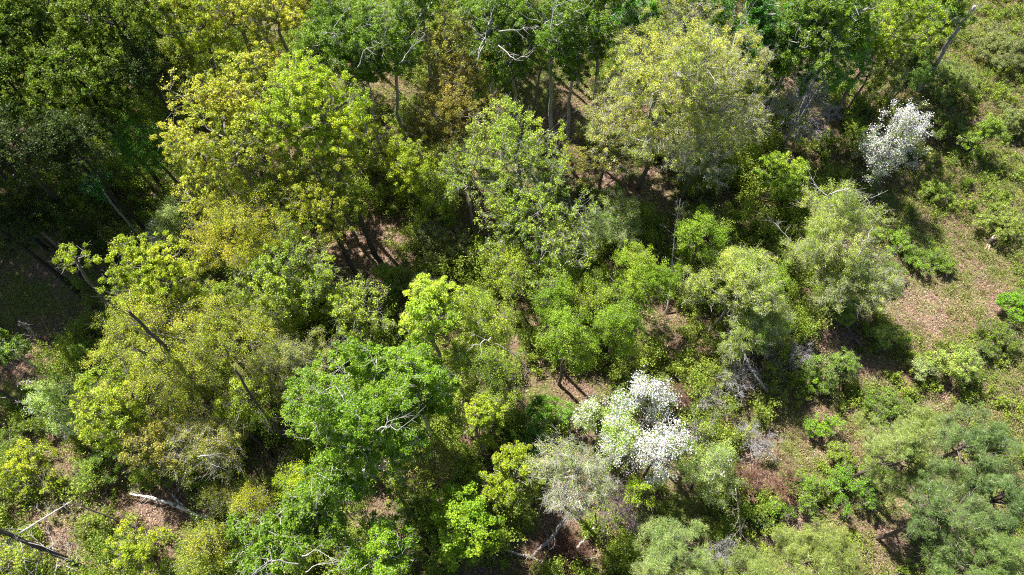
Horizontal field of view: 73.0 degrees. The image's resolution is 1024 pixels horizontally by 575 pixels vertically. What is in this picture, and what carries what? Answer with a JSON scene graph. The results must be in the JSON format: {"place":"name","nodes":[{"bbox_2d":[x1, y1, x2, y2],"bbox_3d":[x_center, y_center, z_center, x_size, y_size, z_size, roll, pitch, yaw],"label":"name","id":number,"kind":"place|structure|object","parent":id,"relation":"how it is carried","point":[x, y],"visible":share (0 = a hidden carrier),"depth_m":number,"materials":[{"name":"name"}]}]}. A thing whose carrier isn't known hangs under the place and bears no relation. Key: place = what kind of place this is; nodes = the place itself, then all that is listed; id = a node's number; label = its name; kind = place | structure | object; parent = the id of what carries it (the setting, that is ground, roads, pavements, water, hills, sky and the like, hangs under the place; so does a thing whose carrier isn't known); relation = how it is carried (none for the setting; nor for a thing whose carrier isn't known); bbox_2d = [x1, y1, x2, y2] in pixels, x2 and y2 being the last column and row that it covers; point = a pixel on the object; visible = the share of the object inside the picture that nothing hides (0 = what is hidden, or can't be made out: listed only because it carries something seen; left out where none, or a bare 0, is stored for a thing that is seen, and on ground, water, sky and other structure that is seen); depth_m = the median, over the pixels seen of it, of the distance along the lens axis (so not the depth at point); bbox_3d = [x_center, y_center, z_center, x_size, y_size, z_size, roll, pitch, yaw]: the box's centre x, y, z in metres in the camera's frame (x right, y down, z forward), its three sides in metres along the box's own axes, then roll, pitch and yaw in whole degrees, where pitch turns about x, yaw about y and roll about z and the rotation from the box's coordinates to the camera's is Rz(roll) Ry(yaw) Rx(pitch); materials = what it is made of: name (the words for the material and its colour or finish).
{"place":"outdoors","nodes":[
{"label":"outdoors","id":0,"kind":"place"},
{"bbox_2d":[0,0,1023,574],"bbox_3d":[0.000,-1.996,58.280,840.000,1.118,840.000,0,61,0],"label":"ground","id":1,"kind":"structure","parent":0,"point":[680,500],"depth_m":55.25,"materials":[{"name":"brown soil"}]},
{"bbox_2d":[0,438,63,503],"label":"shrub","id":2,"kind":"object","parent":1,"relation":"on","point":[21,467],"visible":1,"depth_m":46.71,"materials":[{"name":"green plant"}]},
{"bbox_2d":[0,175,84,279],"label":"maple tree","id":3,"kind":"object","parent":1,"relation":"on","point":[59,211],"visible":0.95,"depth_m":50.10,"materials":[{"name":"green plant"}]},
{"bbox_2d":[0,43,113,201],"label":"maple tree","id":4,"kind":"object","parent":1,"relation":"on","point":[7,78],"visible":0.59,"depth_m":49.23,"materials":[{"name":"green plant"}]},
{"bbox_2d":[15,367,102,439],"bbox_3d":[-31.336,8.181,48.541,4.501,8.161,4.777,15,62,8],"label":"blossom shrub","id":5,"kind":"object","parent":1,"relation":"on","point":[52,395],"visible":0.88,"depth_m":47.05,"materials":[{"name":"green plant"}]},
{"bbox_2d":[0,93,120,266],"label":"maple tree","id":6,"kind":"object","parent":1,"relation":"on","point":[7,127],"visible":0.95,"depth_m":45.93,"materials":[{"name":"green plant"}]},
{"bbox_2d":[0,0,121,142],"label":"maple tree","id":7,"kind":"object","parent":1,"relation":"on","point":[31,14],"visible":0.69,"depth_m":49.61,"materials":[{"name":"green plant"}]},
{"bbox_2d":[16,104,154,238],"bbox_3d":[-30.500,-7.881,52.885,6.217,16.546,6.426,33,66,17],"label":"maple tree","id":8,"kind":"object","parent":1,"relation":"on","point":[58,141],"visible":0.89,"depth_m":47.97,"materials":[{"name":"green plant"}]},
{"bbox_2d":[22,29,164,191],"bbox_3d":[-31.201,-12.451,54.667,7.762,17.358,8.492,-15,62,-8],"label":"maple tree","id":9,"kind":"object","parent":1,"relation":"on","point":[101,72],"visible":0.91,"depth_m":49.31,"materials":[{"name":"green plant"}]},
{"bbox_2d":[64,357,164,455],"bbox_3d":[-25.067,8.461,46.603,6.719,11.271,5.336,-36,67,-18],"label":"shrub","id":10,"kind":"object","parent":1,"relation":"on","point":[107,428],"visible":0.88,"depth_m":43.41,"materials":[{"name":"green plant"}]},
{"bbox_2d":[47,0,185,140],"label":"maple tree","id":11,"kind":"object","parent":1,"relation":"on","point":[90,27],"visible":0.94,"depth_m":50.01,"materials":[{"name":"green plant"}]},
{"bbox_2d":[99,515,173,574],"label":"shrub","id":12,"kind":"object","parent":1,"relation":"on","point":[138,548],"visible":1,"depth_m":43.74,"materials":[{"name":"green plant"}]},
{"bbox_2d":[101,110,183,191],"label":"round tree","id":13,"kind":"object","parent":1,"relation":"on","point":[129,148],"visible":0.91,"depth_m":52.55,"materials":[{"name":"green plant"}]},
{"bbox_2d":[93,228,208,336],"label":"broadleaf tree","id":14,"kind":"object","parent":1,"relation":"on","point":[123,272],"visible":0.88,"depth_m":44.91,"materials":[{"name":"green plant"}]},
{"bbox_2d":[115,408,191,482],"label":"broadleaf tree","id":15,"kind":"object","parent":1,"relation":"on","point":[157,433],"visible":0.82,"depth_m":43.16,"materials":[{"name":"green plant"}]},
{"bbox_2d":[107,29,209,169],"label":"maple tree","id":16,"kind":"object","parent":1,"relation":"on","point":[143,62],"visible":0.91,"depth_m":50.98,"materials":[{"name":"green plant"}]},
{"bbox_2d":[78,265,246,419],"bbox_3d":[-22.252,4.913,47.248,10.314,13.941,10.168,-31,66,-16],"label":"birch tree","id":17,"kind":"object","parent":1,"relation":"on","point":[187,359],"visible":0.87,"depth_m":43.35,"materials":[{"name":"green plant"}]},
{"bbox_2d":[150,0,244,132],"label":"broadleaf tree","id":18,"kind":"object","parent":1,"relation":"on","point":[202,29],"visible":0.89,"depth_m":52.42,"materials":[{"name":"green plant"}]},
{"bbox_2d":[167,513,231,574],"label":"shrub","id":19,"kind":"object","parent":1,"relation":"on","point":[202,533],"visible":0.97,"depth_m":43.51,"materials":[{"name":"green plant"}]},
{"bbox_2d":[157,410,251,490],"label":"birch tree","id":20,"kind":"object","parent":1,"relation":"on","point":[217,449],"visible":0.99,"depth_m":43.61,"materials":[{"name":"green plant"}]},
{"bbox_2d":[148,60,294,225],"bbox_3d":[-20.509,-9.074,53.053,9.021,17.101,9.301,-35,67,-18],"label":"broadleaf tree","id":21,"kind":"object","parent":1,"relation":"on","point":[242,113],"visible":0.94,"depth_m":48.36,"materials":[{"name":"green plant"}]},
{"bbox_2d":[176,295,282,405],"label":"birch tree","id":22,"kind":"object","parent":1,"relation":"on","point":[230,355],"visible":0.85,"depth_m":44.63,"materials":[{"name":"green plant"}]},
{"bbox_2d":[172,182,303,291],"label":"birch tree","id":23,"kind":"object","parent":1,"relation":"on","point":[228,219],"visible":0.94,"depth_m":47.37,"materials":[{"name":"green plant"}]},
{"bbox_2d":[208,371,279,442],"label":"birch tree","id":24,"kind":"object","parent":1,"relation":"on","point":[244,407],"visible":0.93,"depth_m":44.49,"materials":[{"name":"green plant"}]},
{"bbox_2d":[212,40,298,182],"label":"broadleaf tree","id":25,"kind":"object","parent":1,"relation":"on","point":[240,57],"visible":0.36,"depth_m":50.75,"materials":[{"name":"green plant"}]},
{"bbox_2d":[233,0,312,81],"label":"broadleaf tree","id":26,"kind":"object","parent":1,"relation":"on","point":[280,16],"visible":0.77,"depth_m":54.56,"materials":[{"name":"green plant"}]},
{"bbox_2d":[220,491,342,574],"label":"poplar tree","id":27,"kind":"object","parent":1,"relation":"on","point":[263,552],"visible":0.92,"depth_m":37.50,"materials":[{"name":"green plant"}]},
{"bbox_2d":[234,216,339,327],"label":"broadleaf tree","id":28,"kind":"object","parent":1,"relation":"on","point":[283,280],"visible":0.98,"depth_m":47.12,"materials":[{"name":"green plant"}]},
{"bbox_2d":[249,325,342,412],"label":"willow tree","id":29,"kind":"object","parent":1,"relation":"on","point":[286,349],"visible":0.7,"depth_m":46.26,"materials":[{"name":"green plant"}]},
{"bbox_2d":[274,476,347,551],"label":"poplar tree","id":30,"kind":"object","parent":1,"relation":"on","point":[333,527],"visible":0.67,"depth_m":38.43,"materials":[{"name":"green plant"}]},
{"bbox_2d":[247,44,375,215],"bbox_3d":[-13.806,-10.157,53.076,9.022,18.225,8.468,0,61,0],"label":"broadleaf tree","id":31,"kind":"object","parent":1,"relation":"on","point":[301,107],"visible":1,"depth_m":47.30,"materials":[{"name":"green plant"}]},
{"bbox_2d":[258,118,375,246],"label":"broadleaf tree","id":32,"kind":"object","parent":1,"relation":"on","point":[309,206],"visible":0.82,"depth_m":49.36,"materials":[{"name":"green plant"}]},
{"bbox_2d":[288,0,388,149],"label":"poplar tree","id":33,"kind":"object","parent":1,"relation":"on","point":[334,22],"visible":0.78,"depth_m":50.62,"materials":[{"name":"green plant"}]},
{"bbox_2d":[280,334,432,513],"bbox_3d":[-8.837,8.973,41.781,8.558,19.240,9.114,-16,62,-9],"label":"poplar tree","id":34,"kind":"object","parent":1,"relation":"on","point":[385,413],"visible":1,"depth_m":38.07,"materials":[{"name":"green plant"}]},
{"bbox_2d":[316,271,396,358],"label":"broadleaf tree","id":35,"kind":"object","parent":1,"relation":"on","point":[352,302],"visible":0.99,"depth_m":49.09,"materials":[{"name":"green plant"}]},
{"bbox_2d":[328,510,421,574],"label":"poplar tree","id":36,"kind":"object","parent":1,"relation":"on","point":[389,546],"visible":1,"depth_m":38.91,"materials":[{"name":"green plant"}]},
{"bbox_2d":[338,0,427,150],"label":"poplar tree","id":37,"kind":"object","parent":1,"relation":"on","point":[396,33],"visible":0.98,"depth_m":50.61,"materials":[{"name":"green plant"}]},
{"bbox_2d":[365,109,439,213],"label":"broadleaf tree","id":38,"kind":"object","parent":1,"relation":"on","point":[402,156],"visible":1,"depth_m":52.37,"materials":[{"name":"green plant"}]},
{"bbox_2d":[367,341,461,439],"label":"poplar tree","id":39,"kind":"object","parent":1,"relation":"on","point":[432,379],"visible":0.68,"depth_m":41.20,"materials":[{"name":"green plant"}]},
{"bbox_2d":[396,269,468,368],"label":"broadleaf tree","id":40,"kind":"object","parent":1,"relation":"on","point":[423,295],"visible":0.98,"depth_m":43.69,"materials":[{"name":"green plant"}]},
{"bbox_2d":[408,153,468,223],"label":"birch tree","id":41,"kind":"object","parent":1,"relation":"on","point":[436,190],"visible":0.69,"depth_m":54.79,"materials":[{"name":"green plant"}]},
{"bbox_2d":[413,217,476,268],"bbox_3d":[-5.551,-3.661,56.856,4.723,4.640,5.350,-14,62,-8],"label":"shrub","id":42,"kind":"object","parent":1,"relation":"on","point":[461,234],"visible":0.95,"depth_m":55.70,"materials":[{"name":"green plant"}]},
{"bbox_2d":[417,0,477,143],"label":"broadleaf tree","id":43,"kind":"object","parent":1,"relation":"on","point":[460,27],"visible":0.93,"depth_m":52.39,"materials":[{"name":"green plant"}]},
{"bbox_2d":[404,45,506,176],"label":"broadleaf tree","id":44,"kind":"object","parent":1,"relation":"on","point":[449,104],"visible":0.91,"depth_m":53.26,"materials":[{"name":"green plant"}]},
{"bbox_2d":[427,480,504,571],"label":"maple tree","id":45,"kind":"object","parent":1,"relation":"on","point":[458,511],"visible":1,"depth_m":40.20,"materials":[{"name":"green plant"}]},
{"bbox_2d":[430,134,506,234],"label":"broadleaf tree","id":46,"kind":"object","parent":1,"relation":"on","point":[489,176],"visible":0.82,"depth_m":52.38,"materials":[{"name":"green plant"}]},
{"bbox_2d":[444,392,507,457],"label":"broadleaf tree","id":47,"kind":"object","parent":1,"relation":"on","point":[482,408],"visible":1,"depth_m":42.61,"materials":[{"name":"green plant"}]},
{"bbox_2d":[449,281,531,377],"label":"birch tree","id":48,"kind":"object","parent":1,"relation":"on","point":[484,307],"visible":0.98,"depth_m":46.15,"materials":[{"name":"green plant"}]},
{"bbox_2d":[449,0,534,117],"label":"poplar tree","id":49,"kind":"object","parent":1,"relation":"on","point":[479,9],"visible":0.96,"depth_m":51.05,"materials":[{"name":"green plant"}]},
{"bbox_2d":[456,338,537,420],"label":"birch tree","id":50,"kind":"object","parent":1,"relation":"on","point":[486,358],"visible":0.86,"depth_m":45.57,"materials":[{"name":"green plant"}]},
{"bbox_2d":[472,1,545,133],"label":"poplar tree","id":51,"kind":"object","parent":1,"relation":"on","point":[515,69],"visible":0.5,"depth_m":53.56,"materials":[{"name":"green plant"}]},
{"bbox_2d":[0,0,1023,574],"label":"undergrowth","id":52,"kind":"object","parent":1,"relation":"on","point":[698,378],"visible":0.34,"depth_m":54.14,"materials":[{"name":"green plant"}]},
{"bbox_2d":[0,0,1023,574],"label":"ground cover","id":53,"kind":"object","parent":1,"relation":"on","point":[948,308],"visible":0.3,"depth_m":57.10,"materials":[{"name":"brown plant"}]},
{"bbox_2d":[0,0,1023,574],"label":"brushwood","id":54,"kind":"object","parent":1,"relation":"on","point":[544,286],"visible":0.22,"depth_m":57.50,"materials":[{"name":"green plant"}]},
{"bbox_2d":[480,241,543,305],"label":"birch tree","id":55,"kind":"object","parent":1,"relation":"on","point":[506,279],"visible":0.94,"depth_m":50.58,"materials":[{"name":"green plant"}]},
{"bbox_2d":[479,440,545,511],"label":"broadleaf tree","id":56,"kind":"object","parent":1,"relation":"on","point":[517,455],"visible":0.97,"depth_m":41.35,"materials":[{"name":"green plant"}]},
{"bbox_2d":[460,94,572,238],"bbox_3d":[0.365,-8.071,53.364,8.659,15.661,7.875,10,62,6],"label":"broadleaf tree","id":57,"kind":"object","parent":1,"relation":"on","point":[498,140],"visible":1,"depth_m":49.34,"materials":[{"name":"green plant"}]},
{"bbox_2d":[473,159,598,288],"bbox_3d":[1.744,-3.233,52.119,9.257,12.736,9.319,0,61,0],"label":"broadleaf tree","id":58,"kind":"object","parent":1,"relation":"on","point":[509,207],"visible":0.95,"depth_m":49.50,"materials":[{"name":"green plant"}]},
{"bbox_2d":[524,265,581,350],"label":"round tree","id":59,"kind":"object","parent":1,"relation":"on","point":[562,292],"visible":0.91,"depth_m":45.75,"materials":[{"name":"green plant"}]},
{"bbox_2d":[506,0,600,149],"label":"poplar tree","id":60,"kind":"object","parent":1,"relation":"on","point":[564,34],"visible":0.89,"depth_m":51.03,"materials":[{"name":"green plant"}]},
{"bbox_2d":[521,518,598,574],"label":"tree","id":61,"kind":"object","parent":1,"relation":"on","point":[568,546],"visible":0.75,"depth_m":46.74,"materials":[{"name":"brown plant"}]},
{"bbox_2d":[534,304,603,385],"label":"round tree","id":62,"kind":"object","parent":1,"relation":"on","point":[568,327],"visible":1,"depth_m":45.14,"materials":[{"name":"green plant"}]},
{"bbox_2d":[524,424,622,528],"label":"tree","id":63,"kind":"object","parent":1,"relation":"on","point":[566,457],"visible":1,"depth_m":39.54,"materials":[{"name":"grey plant"}]},
{"bbox_2d":[551,0,612,138],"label":"poplar tree","id":64,"kind":"object","parent":1,"relation":"on","point":[573,70],"visible":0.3,"depth_m":55.19,"materials":[{"name":"green plant"}]},
{"bbox_2d":[566,0,646,137],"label":"poplar tree","id":65,"kind":"object","parent":1,"relation":"on","point":[604,25],"visible":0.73,"depth_m":51.82,"materials":[{"name":"green plant"}]},
{"bbox_2d":[563,100,651,205],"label":"broadleaf tree","id":66,"kind":"object","parent":1,"relation":"on","point":[583,164],"visible":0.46,"depth_m":53.38,"materials":[{"name":"green plant"}]},
{"bbox_2d":[573,183,644,255],"bbox_3d":[7.817,-4.759,56.029,6.405,7.861,6.112,0,61,0],"label":"shrub","id":67,"kind":"object","parent":1,"relation":"on","point":[625,216],"visible":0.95,"depth_m":54.58,"materials":[{"name":"green plant"}]},
{"bbox_2d":[571,387,652,475],"bbox_3d":[6.538,10.239,46.576,4.747,9.769,6.166,-20,63,-11],"label":"blossom shrub","id":68,"kind":"object","parent":1,"relation":"on","point":[614,425],"visible":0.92,"depth_m":43.84,"materials":[{"name":"green plant"}]},
{"bbox_2d":[593,297,647,366],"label":"round tree","id":69,"kind":"object","parent":1,"relation":"on","point":[613,317],"visible":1,"depth_m":46.20,"materials":[{"name":"green plant"}]},
{"bbox_2d":[599,238,684,314],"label":"round tree","id":70,"kind":"object","parent":1,"relation":"on","point":[660,273],"visible":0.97,"depth_m":49.94,"materials":[{"name":"green plant"}]},
{"bbox_2d":[624,365,684,432],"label":"blossom tree","id":71,"kind":"object","parent":1,"relation":"on","point":[640,388],"visible":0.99,"depth_m":43.46,"materials":[{"name":"white plant"}]},
{"bbox_2d":[622,416,696,488],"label":"blossom tree","id":72,"kind":"object","parent":1,"relation":"on","point":[664,446],"visible":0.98,"depth_m":42.17,"materials":[{"name":"white plant"}]},
{"bbox_2d":[629,514,719,574],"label":"pine tree","id":73,"kind":"object","parent":1,"relation":"on","point":[657,563],"visible":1,"depth_m":38.84,"materials":[{"name":"green plant"}]},
{"bbox_2d":[574,0,778,190],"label":"broadleaf tree","id":74,"kind":"object","parent":1,"relation":"on","point":[710,105],"visible":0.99,"depth_m":49.12,"materials":[{"name":"green plant"}]},
{"bbox_2d":[661,122,738,199],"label":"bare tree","id":75,"kind":"object","parent":1,"relation":"on","point":[706,171],"visible":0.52,"depth_m":55.56,"materials":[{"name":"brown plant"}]},
{"bbox_2d":[673,204,733,290],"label":"round tree","id":76,"kind":"object","parent":1,"relation":"on","point":[692,228],"visible":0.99,"depth_m":49.31,"materials":[{"name":"green plant"}]},
{"bbox_2d":[666,437,751,512],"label":"tree","id":77,"kind":"object","parent":1,"relation":"on","point":[716,460],"visible":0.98,"depth_m":44.26,"materials":[{"name":"green plant"}]},
{"bbox_2d":[674,242,789,351],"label":"willow tree","id":78,"kind":"object","parent":1,"relation":"on","point":[744,269],"visible":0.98,"depth_m":47.53,"materials":[{"name":"green plant"}]},
{"bbox_2d":[702,0,791,85],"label":"poplar tree","id":79,"kind":"object","parent":1,"relation":"on","point":[757,7],"visible":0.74,"depth_m":53.80,"materials":[{"name":"green plant"}]},
{"bbox_2d":[716,292,797,363],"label":"willow tree","id":80,"kind":"object","parent":1,"relation":"on","point":[766,327],"visible":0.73,"depth_m":49.13,"materials":[{"name":"green plant"}]},
{"bbox_2d":[753,150,810,203],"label":"broadleaf tree","id":81,"kind":"object","parent":1,"relation":"on","point":[783,181],"visible":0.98,"depth_m":56.98,"materials":[{"name":"green plant"}]},
{"bbox_2d":[756,69,844,152],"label":"dead tree","id":82,"kind":"object","parent":1,"relation":"on","point":[803,107],"visible":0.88,"depth_m":57.91,"materials":[{"name":"grey wood"}]},
{"bbox_2d":[757,516,863,574],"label":"pine tree","id":83,"kind":"object","parent":1,"relation":"on","point":[815,545],"visible":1,"depth_m":39.66,"materials":[{"name":"green plant"}]},
{"bbox_2d":[759,0,862,135],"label":"poplar tree","id":84,"kind":"object","parent":1,"relation":"on","point":[820,44],"visible":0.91,"depth_m":53.48,"materials":[{"name":"green plant"}]},
{"bbox_2d":[760,168,893,278],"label":"willow tree","id":85,"kind":"object","parent":1,"relation":"on","point":[828,243],"visible":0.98,"depth_m":49.80,"materials":[{"name":"green plant"}]},
{"bbox_2d":[795,10,880,129],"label":"poplar tree","id":86,"kind":"object","parent":1,"relation":"on","point":[860,61],"visible":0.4,"depth_m":56.67,"materials":[{"name":"green plant"}]},
{"bbox_2d":[800,0,886,113],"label":"poplar tree","id":87,"kind":"object","parent":1,"relation":"on","point":[863,6],"visible":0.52,"depth_m":53.38,"materials":[{"name":"green plant"}]},
{"bbox_2d":[821,460,881,518],"bbox_3d":[23.496,14.127,48.109,4.061,3.334,3.944,-19,63,-10],"label":"shrub","id":88,"kind":"object","parent":1,"relation":"on","point":[841,473],"visible":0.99,"depth_m":47.56,"materials":[{"name":"green plant"}]},
{"bbox_2d":[805,223,907,318],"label":"willow tree","id":89,"kind":"object","parent":1,"relation":"on","point":[874,280],"visible":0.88,"depth_m":50.25,"materials":[{"name":"green plant"}]},
{"bbox_2d":[840,30,914,115],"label":"broadleaf tree","id":90,"kind":"object","parent":1,"relation":"on","point":[888,67],"visible":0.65,"depth_m":59.43,"materials":[{"name":"green plant"}]},
{"bbox_2d":[851,93,933,186],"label":"blossom tree","id":91,"kind":"object","parent":1,"relation":"on","point":[879,145],"visible":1,"depth_m":55.45,"materials":[{"name":"white plant"}]},
{"bbox_2d":[832,0,953,118],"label":"broadleaf tree","id":92,"kind":"object","parent":1,"relation":"on","point":[918,11],"visible":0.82,"depth_m":54.95,"materials":[{"name":"green plant"}]},
{"bbox_2d":[847,401,957,505],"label":"pine tree","id":93,"kind":"object","parent":1,"relation":"on","point":[909,440],"visible":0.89,"depth_m":42.37,"materials":[{"name":"green plant"}]},
{"bbox_2d":[875,464,1002,558],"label":"pine tree","id":94,"kind":"object","parent":1,"relation":"on","point":[934,520],"visible":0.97,"depth_m":39.32,"materials":[{"name":"green plant"}]},
{"bbox_2d":[924,57,986,106],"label":"shrub","id":95,"kind":"object","parent":1,"relation":"on","point":[946,74],"visible":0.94,"depth_m":65.35,"materials":[{"name":"green plant"}]},
{"bbox_2d":[890,400,1023,490],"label":"pine tree","id":96,"kind":"object","parent":1,"relation":"on","point":[982,441],"visible":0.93,"depth_m":40.04,"materials":[{"name":"green plant"}]},
{"bbox_2d":[925,342,988,386],"bbox_3d":[33.320,5.759,52.039,4.271,4.291,3.226,35,67,18],"label":"shrub","id":97,"kind":"object","parent":1,"relation":"on","point":[960,350],"visible":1,"depth_m":51.23,"materials":[{"name":"green plant"}]},
{"bbox_2d":[917,520,1023,574],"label":"pine tree","id":98,"kind":"object","parent":1,"relation":"on","point":[1002,543],"visible":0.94,"depth_m":37.74,"materials":[{"name":"green plant"}]},
{"bbox_2d":[942,452,1023,538],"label":"pine tree","id":99,"kind":"object","parent":1,"relation":"on","point":[1015,500],"visible":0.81,"depth_m":38.42,"materials":[{"name":"green plant"}]},
{"bbox_2d":[969,19,1023,68],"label":"shrub","id":100,"kind":"object","parent":1,"relation":"on","point":[996,34],"visible":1,"depth_m":67.73,"materials":[{"name":"green plant"}]},
{"bbox_2d":[0,0,1023,574],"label":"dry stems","id":101,"kind":"object","parent":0,"point":[710,354],"visible":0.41,"depth_m":55.59,"materials":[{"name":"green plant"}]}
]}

